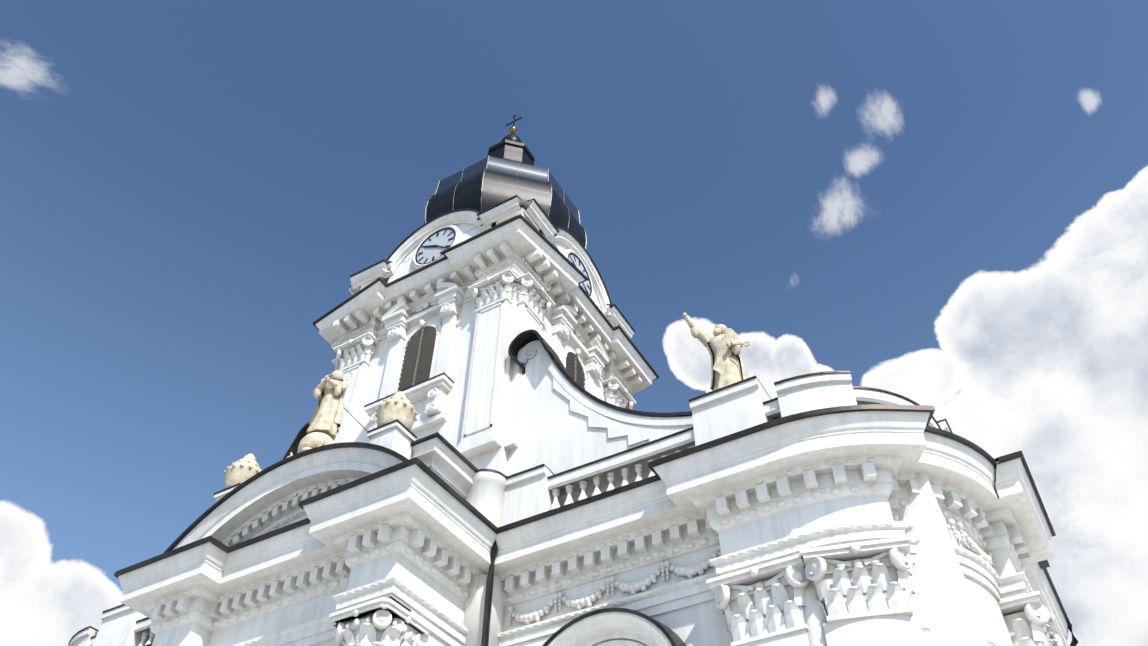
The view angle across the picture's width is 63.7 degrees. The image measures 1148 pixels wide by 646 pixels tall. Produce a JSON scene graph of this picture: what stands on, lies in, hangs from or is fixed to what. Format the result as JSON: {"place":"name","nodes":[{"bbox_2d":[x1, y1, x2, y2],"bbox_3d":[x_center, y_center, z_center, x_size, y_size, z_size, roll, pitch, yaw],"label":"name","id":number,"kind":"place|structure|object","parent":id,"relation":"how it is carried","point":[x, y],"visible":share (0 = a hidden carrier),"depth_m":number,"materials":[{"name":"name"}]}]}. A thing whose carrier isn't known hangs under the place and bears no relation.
{"place":"outdoors","nodes":[
{"label":"outdoors","id":0,"kind":"place"},
{"bbox_2d":[0,0,1147,645],"label":"sky","id":1,"kind":"structure","parent":0,"point":[940,204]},
{"label":"pavement","id":2,"kind":"structure","parent":0,"visible":0},
{"bbox_2d":[69,197,1068,645],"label":"church walls","id":3,"kind":"structure","parent":2,"relation":"on","point":[873,529],"depth_m":19.20,"materials":[{"name":"white paint"}]},
{"bbox_2d":[224,313,749,488],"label":"statues","id":4,"kind":"object","parent":3,"relation":"on","point":[724,345],"visible":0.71,"depth_m":22.24,"materials":[{"name":"stone"}]},
{"bbox_2d":[398,326,584,390],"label":"louvered windows","id":5,"kind":"structure","parent":3,"relation":"on","point":[417,361],"depth_m":28.48,"materials":[{"name":"brown wood"}]},
{"bbox_2d":[417,229,589,293],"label":"clock faces","id":6,"kind":"object","parent":3,"relation":"on","point":[441,239],"visible":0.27,"depth_m":32.07,"materials":[{"name":"white"}]},
{"bbox_2d":[424,131,585,246],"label":"dome roof","id":7,"kind":"structure","parent":3,"relation":"on","point":[498,187],"depth_m":34.73,"materials":[{"name":"black metal"}]},
{"bbox_2d":[425,155,586,248],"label":"roof ribs","id":8,"kind":"object","parent":7,"relation":"attached to","point":[516,194],"visible":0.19,"depth_m":35.29,"materials":[{"name":"black metal"}]},
{"bbox_2d":[436,156,578,221],"bbox_3d":[-2.887,-3.982,37.745,5.900,1.100,5.900,-23,-50,21],"label":"dome roof band","id":9,"kind":"object","parent":7,"relation":"attached to","point":[514,168],"visible":0.35,"depth_m":35.95,"materials":[{"name":"metal"}]},
{"bbox_2d":[509,126,516,133],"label":"finial ball","id":10,"kind":"object","parent":7,"relation":"on","point":[513,128],"visible":0.77,"depth_m":42.65,"materials":[{"name":"gold metal"}]},
{"bbox_2d":[68,115,1077,645],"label":"roof flashing","id":11,"kind":"object","parent":3,"relation":"attached to","point":[522,341],"visible":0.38,"depth_m":20.43,"materials":[{"name":"black metal"}]}
]}

